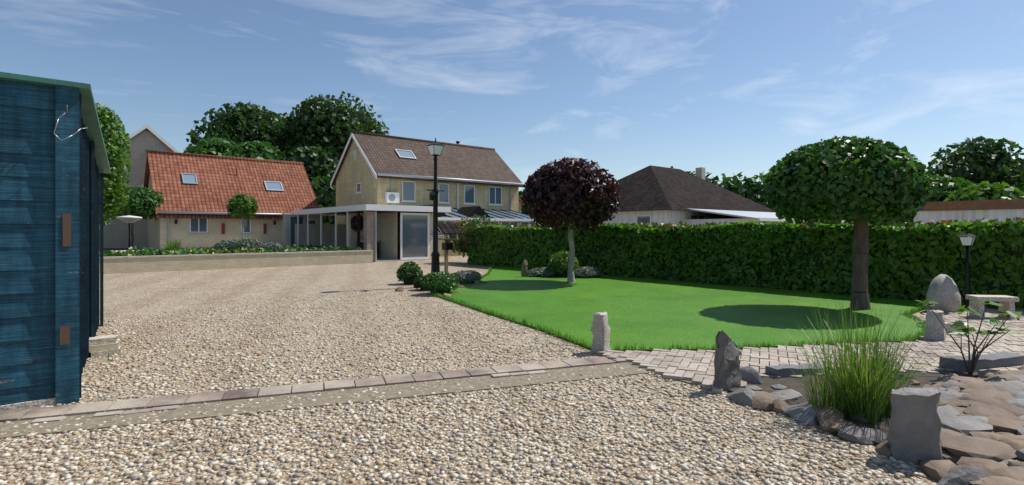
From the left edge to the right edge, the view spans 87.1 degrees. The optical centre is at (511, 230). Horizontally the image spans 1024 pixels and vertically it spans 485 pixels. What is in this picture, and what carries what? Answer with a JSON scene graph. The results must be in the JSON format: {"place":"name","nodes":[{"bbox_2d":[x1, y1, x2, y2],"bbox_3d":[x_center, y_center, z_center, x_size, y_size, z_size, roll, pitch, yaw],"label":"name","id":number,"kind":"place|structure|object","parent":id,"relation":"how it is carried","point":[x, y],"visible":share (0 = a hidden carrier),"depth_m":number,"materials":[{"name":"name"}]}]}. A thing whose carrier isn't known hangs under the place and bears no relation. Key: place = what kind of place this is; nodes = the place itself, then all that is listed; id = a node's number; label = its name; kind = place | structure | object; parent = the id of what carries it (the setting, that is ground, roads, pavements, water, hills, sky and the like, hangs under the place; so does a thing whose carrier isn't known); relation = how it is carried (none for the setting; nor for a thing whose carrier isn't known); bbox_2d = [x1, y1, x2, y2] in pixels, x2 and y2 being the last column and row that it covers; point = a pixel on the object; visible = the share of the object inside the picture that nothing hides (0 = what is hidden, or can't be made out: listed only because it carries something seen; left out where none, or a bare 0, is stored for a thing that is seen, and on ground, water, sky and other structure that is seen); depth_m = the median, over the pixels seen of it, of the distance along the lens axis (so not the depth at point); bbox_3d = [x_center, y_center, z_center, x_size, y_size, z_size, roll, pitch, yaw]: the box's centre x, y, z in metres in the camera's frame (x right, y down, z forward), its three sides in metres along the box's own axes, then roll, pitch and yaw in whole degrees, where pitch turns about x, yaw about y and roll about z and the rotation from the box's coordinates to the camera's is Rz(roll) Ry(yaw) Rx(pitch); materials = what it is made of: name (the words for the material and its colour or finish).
{"place":"outdoors","nodes":[
{"label":"outdoors","id":0,"kind":"place"},
{"bbox_2d":[99,248,156,252],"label":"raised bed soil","id":1,"kind":"structure","parent":0,"point":[106,249],"depth_m":31.68,"materials":[{"name":"brown soil"}]},
{"bbox_2d":[95,102,133,224],"bbox_3d":[-16.620,-1.956,21.495,2.546,6.320,2.620,0,0,-40],"label":"robinia tree","id":2,"kind":"object","parent":1,"relation":"on","point":[115,181],"depth_m":21.39,"materials":[{"name":"green plant"}]},
{"bbox_2d":[116,215,141,250],"bbox_3d":[-18.105,0.220,25.500,1.040,1.840,1.040,0,0,-40],"label":"mushroom lamp","id":3,"kind":"object","parent":1,"relation":"on","point":[128,219],"visible":0.96,"depth_m":25.34,"materials":[{"name":"white metal"}]},
{"bbox_2d":[108,186,165,249],"bbox_3d":[-21.882,-0.711,30.998,3.828,3.716,3.865,0,0,-40],"label":"tree","id":4,"kind":"object","parent":1,"relation":"on","point":[140,201],"depth_m":30.35,"materials":[{"name":"green plant"}]},
{"bbox_2d":[161,239,181,251],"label":"plant","id":5,"kind":"object","parent":1,"relation":"on","point":[171,246],"visible":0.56,"depth_m":25.87,"materials":[{"name":"green plant"}]},
{"bbox_2d":[112,248,261,255],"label":"bed flowers","id":6,"kind":"object","parent":1,"relation":"on","point":[190,251],"visible":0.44,"depth_m":22.46,"materials":[{"name":"plant"}]},
{"bbox_2d":[213,240,234,250],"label":"flowering shrub","id":7,"kind":"object","parent":1,"relation":"on","point":[222,243],"visible":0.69,"depth_m":25.64,"materials":[{"name":"green plant"}]},
{"bbox_2d":[99,244,361,256],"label":"bed plants","id":8,"kind":"object","parent":1,"relation":"on","point":[151,251],"visible":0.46,"depth_m":23.79,"materials":[{"name":"green plant"}]},
{"bbox_2d":[227,238,263,251],"bbox_3d":[-12.972,0.745,26.206,1.864,0.790,1.344,0,0,-40],"label":"flowering shrub","id":9,"kind":"object","parent":1,"relation":"on","point":[245,242],"depth_m":25.92,"materials":[{"name":"plant"}]},
{"bbox_2d":[257,242,282,250],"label":"shrub","id":10,"kind":"object","parent":1,"relation":"on","point":[271,245],"visible":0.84,"depth_m":26.30,"materials":[{"name":"green plant"}]},
{"bbox_2d":[99,128,173,247],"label":"house","id":11,"kind":"structure","parent":0,"point":[115,233],"depth_m":34.76,"materials":[{"name":"grey brick"}]},
{"bbox_2d":[121,124,179,152],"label":"house trim","id":12,"kind":"structure","parent":11,"relation":"attached to","point":[148,127],"depth_m":35.03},
{"bbox_2d":[226,193,258,237],"bbox_3d":[-15.744,-0.503,31.508,1.760,3.293,1.769,0,0,-40],"label":"tree","id":13,"kind":"object","parent":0,"point":[242,206],"depth_m":31.13,"materials":[{"name":"green plant"}]},
{"bbox_2d":[0,256,998,484],"bbox_3d":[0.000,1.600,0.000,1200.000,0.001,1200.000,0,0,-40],"label":"gravel ground","id":14,"kind":"structure","parent":0,"point":[126,296],"depth_m":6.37,"materials":[{"name":"beige gravel"}]},
{"bbox_2d":[0,80,102,410],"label":"shed","id":15,"kind":"structure","parent":14,"relation":"on","point":[49,281],"depth_m":4.89,"materials":[{"name":"paint"}]},
{"bbox_2d":[0,72,110,173],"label":"shed roof","id":16,"kind":"structure","parent":15,"relation":"attached to","point":[89,114],"depth_m":5.59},
{"bbox_2d":[54,105,84,344],"bbox_3d":[-4.046,-0.047,4.945,0.245,2.194,0.107,0,0,-40],"label":"shed hardware","id":17,"kind":"object","parent":15,"relation":"attached to","point":[64,335],"visible":1,"depth_m":4.94,"materials":[{"name":"brown metal"}]},
{"bbox_2d":[89,335,120,357],"bbox_3d":[-5.256,1.490,6.933,0.340,0.220,0.280,0,0,-40],"label":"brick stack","id":18,"kind":"object","parent":14,"relation":"on","point":[100,346],"visible":0.81,"depth_m":6.86,"materials":[{"name":"stone"}]},
{"bbox_2d":[183,137,237,155],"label":"tree","id":19,"kind":"object","parent":14,"relation":"on","point":[213,146],"visible":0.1,"depth_m":60.04,"materials":[{"name":"green plant"}]},
{"bbox_2d":[148,176,319,249],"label":"house","id":20,"kind":"structure","parent":14,"relation":"on","point":[197,233],"depth_m":32.98,"materials":[{"name":"yellow brick"}]},
{"bbox_2d":[181,165,283,191],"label":"skylights","id":21,"kind":"object","parent":20,"relation":"on","point":[189,178],"visible":1,"depth_m":35.43,"materials":[{"name":"white glass"}]},
{"bbox_2d":[143,153,323,219],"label":"house roof","id":22,"kind":"structure","parent":20,"relation":"on","point":[218,186],"depth_m":34.50,"materials":[{"name":"tile"}]},
{"bbox_2d":[147,150,302,164],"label":"house ridge tiles","id":23,"kind":"object","parent":22,"relation":"on","point":[215,156],"visible":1,"depth_m":36.01,"materials":[{"name":"red tile"}]},
{"bbox_2d":[99,246,372,273],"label":"garden wall","id":24,"kind":"structure","parent":14,"relation":"on","point":[134,264],"depth_m":22.21,"materials":[{"name":"yellow brick"}]},
{"bbox_2d":[185,101,296,154],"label":"tree","id":25,"kind":"object","parent":14,"relation":"on","point":[240,121],"visible":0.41,"depth_m":67.04,"materials":[{"name":"green plant"}]},
{"bbox_2d":[223,140,287,160],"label":"tree","id":26,"kind":"object","parent":14,"relation":"on","point":[257,149],"visible":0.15,"depth_m":56.25,"materials":[{"name":"green plant"}]},
{"bbox_2d":[270,111,305,146],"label":"tree","id":27,"kind":"object","parent":14,"relation":"on","point":[283,116],"visible":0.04,"depth_m":82.29,"materials":[{"name":"green plant"}]},
{"bbox_2d":[283,145,338,181],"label":"tree","id":28,"kind":"object","parent":14,"relation":"on","point":[315,161],"visible":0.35,"depth_m":58.03,"materials":[{"name":"green plant"}]},
{"bbox_2d":[310,175,335,223],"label":"tree","id":29,"kind":"object","parent":14,"relation":"on","point":[324,193],"visible":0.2,"depth_m":44.40,"materials":[{"name":"green plant"}]},
{"bbox_2d":[0,362,647,438],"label":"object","id":30,"kind":"structure","parent":14,"relation":"on","point":[321,399],"depth_m":5.08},
{"bbox_2d":[0,370,546,424],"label":"paving bricks","id":31,"kind":"object","parent":30,"relation":"on","point":[100,414],"depth_m":4.71,"materials":[{"name":"brick"}]},
{"bbox_2d":[0,352,650,421],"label":"paver edging","id":32,"kind":"object","parent":30,"relation":"on","point":[80,409],"depth_m":5.28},
{"bbox_2d":[281,91,389,160],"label":"tree","id":33,"kind":"object","parent":14,"relation":"on","point":[332,126],"depth_m":67.70,"materials":[{"name":"green plant"}]},
{"bbox_2d":[294,204,450,261],"bbox_3d":[-8.704,0.160,32.231,5.000,2.880,10.670,0,0,-40],"label":"carport","id":34,"kind":"object","parent":14,"relation":"on","point":[395,232],"visible":0.88,"depth_m":28.97,"materials":[{"name":"white paint"}]},
{"bbox_2d":[350,215,363,231],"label":"shrub","id":35,"kind":"object","parent":34,"relation":"attached to","point":[354,219],"visible":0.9,"depth_m":27.87,"materials":[{"name":"black plant"}]},
{"bbox_2d":[106,326,683,400],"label":"gravel weeds","id":36,"kind":"object","parent":14,"relation":"on","point":[236,329],"visible":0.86,"depth_m":7.28,"materials":[{"name":"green plant"}]},
{"bbox_2d":[396,261,423,283],"bbox_3d":[-3.042,1.241,15.993,0.806,0.683,0.792,0,0,-40],"label":"island shrub","id":37,"kind":"object","parent":14,"relation":"on","point":[405,271],"depth_m":15.80,"materials":[{"name":"green plant"}]},
{"bbox_2d":[413,275,429,289],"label":"island shrub","id":38,"kind":"object","parent":14,"relation":"on","point":[416,283],"depth_m":14.24,"materials":[{"name":"green plant"}]},
{"bbox_2d":[336,140,518,246],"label":"house","id":39,"kind":"structure","parent":14,"relation":"on","point":[358,182],"depth_m":36.17,"materials":[{"name":"yellow brick"}]},
{"bbox_2d":[157,173,524,215],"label":"gutters","id":40,"kind":"object","parent":39,"relation":"on","point":[387,174],"visible":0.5,"depth_m":34.08,"materials":[{"name":"silver metal"}]},
{"bbox_2d":[389,194,394,200],"bbox_3d":[-7.463,-2.030,33.520,0.460,0.460,0.001,0,0,-40],"label":"house ac fan","id":41,"kind":"object","parent":39,"relation":"attached to","point":[391,197],"visible":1,"depth_m":33.52},
{"bbox_2d":[330,133,459,186],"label":"house trim","id":42,"kind":"structure","parent":39,"relation":"attached to","point":[364,156],"depth_m":35.49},
{"bbox_2d":[332,133,522,186],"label":"house roof","id":43,"kind":"structure","parent":39,"relation":"attached to","point":[453,161],"depth_m":37.37,"materials":[{"name":"brown tile"}]},
{"bbox_2d":[395,149,416,159],"bbox_3d":[-7.161,-5.099,36.265,1.250,0.682,0.783,0,0,-40],"label":"skylight","id":44,"kind":"object","parent":43,"relation":"in","point":[406,154],"visible":1,"depth_m":36.25},
{"bbox_2d":[351,131,494,149],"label":"house ridge tiles","id":45,"kind":"object","parent":43,"relation":"on","point":[404,138],"visible":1,"depth_m":38.65,"materials":[{"name":"brown tile"}]},
{"bbox_2d":[427,137,443,272],"bbox_3d":[-2.142,-0.514,15.174,0.609,4.228,0.503,0,0,-40],"label":"street lamp","id":46,"kind":"object","parent":14,"relation":"on","point":[435,148],"visible":0.93,"depth_m":15.18,"materials":[{"name":"black metal"}]},
{"bbox_2d":[420,271,459,293],"bbox_3d":[-1.821,1.302,13.454,1.114,0.566,0.940,0,0,-40],"label":"island shrub","id":47,"kind":"object","parent":14,"relation":"on","point":[435,279],"depth_m":13.20,"materials":[{"name":"green plant"}]},
{"bbox_2d":[430,223,461,275],"bbox_3d":[-2.169,0.690,17.778,0.768,1.820,0.800,0,0,-40],"label":"birdhouse","id":48,"kind":"object","parent":14,"relation":"on","point":[447,228],"visible":0.74,"depth_m":17.67,"materials":[{"name":"wood"}]},
{"bbox_2d":[445,214,495,257],"bbox_3d":[-1.808,0.281,26.009,2.621,2.151,3.525,0,0,-40],"label":"photinia shrub","id":49,"kind":"object","parent":14,"relation":"on","point":[464,228],"depth_m":25.50,"materials":[{"name":"green plant"}]},
{"bbox_2d":[418,205,538,256],"bbox_3d":[-2.415,0.025,35.797,9.520,3.150,3.648,0,0,-40],"label":"lean to","id":50,"kind":"object","parent":14,"relation":"on","point":[499,217],"visible":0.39,"depth_m":34.90,"materials":[{"name":"white paint"}]},
{"bbox_2d":[521,195,542,224],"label":"tree","id":51,"kind":"object","parent":14,"relation":"on","point":[522,210],"visible":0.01,"depth_m":64.27,"materials":[{"name":"green plant"}]},
{"bbox_2d":[671,166,722,187],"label":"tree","id":52,"kind":"object","parent":14,"relation":"on","point":[714,179],"visible":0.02,"depth_m":113.67,"materials":[{"name":"green plant"}]},
{"bbox_2d":[716,171,768,204],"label":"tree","id":53,"kind":"object","parent":14,"relation":"on","point":[738,187],"visible":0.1,"depth_m":111.67,"materials":[{"name":"green plant"}]},
{"bbox_2d":[467,220,1023,309],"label":"beech hedge","id":54,"kind":"object","parent":14,"relation":"on","point":[1009,234],"depth_m":14.16,"materials":[{"name":"green plant"}]},
{"bbox_2d":[471,217,1023,228],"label":"beech hedge tips","id":55,"kind":"object","parent":54,"relation":"on","point":[1019,220],"visible":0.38,"depth_m":14.14,"materials":[{"name":"green plant"}]},
{"bbox_2d":[744,170,770,207],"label":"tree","id":56,"kind":"object","parent":14,"relation":"on","point":[761,176],"visible":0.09,"depth_m":111.47,"materials":[{"name":"green plant"}]},
{"bbox_2d":[728,371,977,465],"bbox_3d":[5.093,1.585,4.427,5.787,0.030,3.190,0,0,-4],"label":"soil bed","id":57,"kind":"object","parent":14,"relation":"on","point":[883,425],"visible":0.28,"depth_m":5.45,"materials":[{"name":"brown soil"}]},
{"bbox_2d":[769,300,956,424],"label":"ornamental grass","id":58,"kind":"object","parent":57,"relation":"on","point":[862,392],"depth_m":4.49,"materials":[{"name":"green plant"}]},
{"bbox_2d":[727,366,1023,484],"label":"rocks","id":59,"kind":"object","parent":57,"relation":"on","point":[987,452],"visible":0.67,"depth_m":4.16,"materials":[{"name":"brown stone"}]},
{"bbox_2d":[887,387,942,463],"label":"stone pillar","id":60,"kind":"structure","parent":57,"relation":"on","point":[914,431],"depth_m":3.71,"materials":[{"name":"grey stone"}]},
{"bbox_2d":[915,299,1023,374],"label":"shrub","id":61,"kind":"object","parent":57,"relation":"on","point":[963,326],"depth_m":5.86,"materials":[{"name":"green plant"}]},
{"bbox_2d":[901,174,975,223],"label":"tree","id":62,"kind":"object","parent":14,"relation":"on","point":[943,188],"visible":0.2,"depth_m":47.96,"materials":[{"name":"green plant"}]},
{"bbox_2d":[914,199,1023,231],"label":"building","id":63,"kind":"structure","parent":14,"relation":"on","point":[974,210],"depth_m":22.81,"materials":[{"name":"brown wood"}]},
{"bbox_2d":[927,136,1023,191],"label":"tree","id":64,"kind":"object","parent":14,"relation":"on","point":[973,161],"depth_m":59.08,"materials":[{"name":"green plant"}]},
{"bbox_2d":[943,181,1023,200],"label":"tree","id":65,"kind":"object","parent":14,"relation":"on","point":[984,190],"visible":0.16,"depth_m":43.08,"materials":[{"name":"green plant"}]},
{"bbox_2d":[0,0,1023,191],"label":"sky","id":66,"kind":"structure","parent":0,"point":[728,87],"materials":[{"name":"blue"}]},
{"bbox_2d":[431,266,924,351],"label":"lawn","id":67,"kind":"structure","parent":0,"point":[654,313],"depth_m":10.62,"materials":[{"name":"green plant"}]},
{"bbox_2d":[395,281,486,296],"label":"island rocks","id":68,"kind":"object","parent":67,"relation":"on","point":[399,289],"visible":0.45,"depth_m":14.13,"materials":[{"name":"stone"}]},
{"bbox_2d":[452,269,482,284],"bbox_3d":[-1.375,1.383,15.998,1.143,0.437,0.802,0,0,-40],"label":"island shrub","id":69,"kind":"object","parent":67,"relation":"on","point":[466,275],"depth_m":15.76,"materials":[{"name":"green plant"}]},
{"bbox_2d":[521,259,527,276],"bbox_3d":[0.436,1.291,18.163,0.227,0.618,0.204,0,0,-18],"label":"garden statue","id":70,"kind":"object","parent":67,"relation":"on","point":[524,271],"visible":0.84,"depth_m":18.10,"materials":[{"name":"stone"}]},
{"bbox_2d":[528,267,555,276],"bbox_3d":[1.110,1.425,18.390,1.301,0.337,0.969,0,0,-40],"label":"shrub","id":71,"kind":"object","parent":67,"relation":"on","point":[543,271],"depth_m":18.06,"materials":[{"name":"green plant"}]},
{"bbox_2d":[547,251,578,276],"bbox_3d":[1.733,1.132,18.182,1.112,0.887,1.110,0,0,-40],"label":"shrub","id":72,"kind":"object","parent":67,"relation":"on","point":[556,260],"depth_m":17.93,"materials":[{"name":"green plant"}]},
{"bbox_2d":[522,157,620,281],"bbox_3d":[1.802,-0.317,16.338,3.056,3.850,3.098,0,0,-40],"label":"maple tree","id":73,"kind":"object","parent":67,"relation":"on","point":[570,190],"depth_m":15.39,"materials":[{"name":"purple plant"}]},
{"bbox_2d":[574,266,601,277],"bbox_3d":[2.484,1.394,17.980,1.204,0.394,1.008,0,0,-40],"label":"shrub","id":74,"kind":"object","parent":67,"relation":"on","point":[586,271],"depth_m":17.67,"materials":[{"name":"green plant"}]},
{"bbox_2d":[591,312,610,353],"bbox_3d":[1.164,1.365,7.057,0.250,0.594,0.242,0,0,35],"label":"granite post","id":75,"kind":"object","parent":67,"relation":"on","point":[600,329],"visible":0.83,"depth_m":6.98,"materials":[{"name":"grey stone"}]},
{"bbox_2d":[428,264,925,350],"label":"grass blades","id":76,"kind":"object","parent":67,"relation":"on","point":[686,347],"visible":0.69,"depth_m":7.79,"materials":[{"name":"green plant"}]},
{"bbox_2d":[763,135,934,309],"bbox_3d":[6.564,-0.122,10.711,2.902,3.473,2.881,0,0,-40],"label":"green maple","id":77,"kind":"object","parent":67,"relation":"on","point":[834,179],"depth_m":9.86,"materials":[{"name":"green plant"}]},
{"bbox_2d":[563,208,845,231],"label":"neighbour house","id":78,"kind":"structure","parent":0,"point":[697,216],"depth_m":30.27,"materials":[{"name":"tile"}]},
{"bbox_2d":[616,165,774,211],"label":"roof","id":79,"kind":"structure","parent":78,"relation":"on","point":[650,188],"depth_m":33.69,"materials":[{"name":"grey tile"}]},
{"bbox_2d":[597,309,1023,393],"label":"paved path","id":80,"kind":"structure","parent":0,"point":[694,367],"depth_m":6.75,"materials":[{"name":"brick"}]},
{"bbox_2d":[713,330,741,390],"bbox_3d":[2.175,1.333,5.415,0.391,0.686,0.209,0,0,-40],"label":"standing stone","id":81,"kind":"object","parent":80,"relation":"on","point":[727,372],"depth_m":5.35,"materials":[{"name":"grey stone"}]},
{"bbox_2d":[765,363,829,377],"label":"stone slab","id":82,"kind":"structure","parent":80,"relation":"on","point":[783,371],"depth_m":5.80,"materials":[{"name":"grey stone"}]},
{"bbox_2d":[924,309,945,340],"bbox_3d":[6.071,1.407,7.726,0.273,0.531,0.276,0,0,40],"label":"granite post","id":83,"kind":"object","parent":80,"relation":"on","point":[935,329],"visible":0.76,"depth_m":7.66,"materials":[{"name":"grey stone"}]},
{"bbox_2d":[925,274,960,311],"bbox_3d":[8.421,1.249,10.502,0.796,0.783,0.562,0,0,-40],"label":"boulder","id":84,"kind":"object","parent":80,"relation":"on","point":[943,291],"visible":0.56,"depth_m":10.28,"materials":[{"name":"stone"}]},
{"bbox_2d":[945,322,967,335],"bbox_3d":[6.626,1.496,8.140,0.366,0.208,0.444,0,0,-40],"label":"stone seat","id":85,"kind":"object","parent":80,"relation":"on","point":[948,327],"visible":0.18,"depth_m":8.04,"materials":[{"name":"stone"}]},
{"bbox_2d":[959,229,975,308],"bbox_3d":[8.895,0.786,10.526,0.242,1.628,0.242,0,0,-40],"label":"garden lantern","id":86,"kind":"object","parent":80,"relation":"on","point":[967,242],"visible":0.95,"depth_m":10.50,"materials":[{"name":"black metal"}]},
{"bbox_2d":[939,351,1023,372],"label":"stone slab","id":87,"kind":"structure","parent":80,"relation":"on","point":[987,361],"depth_m":6.10,"materials":[{"name":"grey stone"}]},
{"bbox_2d":[965,295,1018,318],"bbox_3d":[8.527,1.385,9.581,0.660,0.430,0.320,0,0,8],"label":"bench","id":88,"kind":"object","parent":80,"relation":"on","point":[1007,302],"visible":0.7,"depth_m":9.49,"materials":[{"name":"stone"}]}
]}

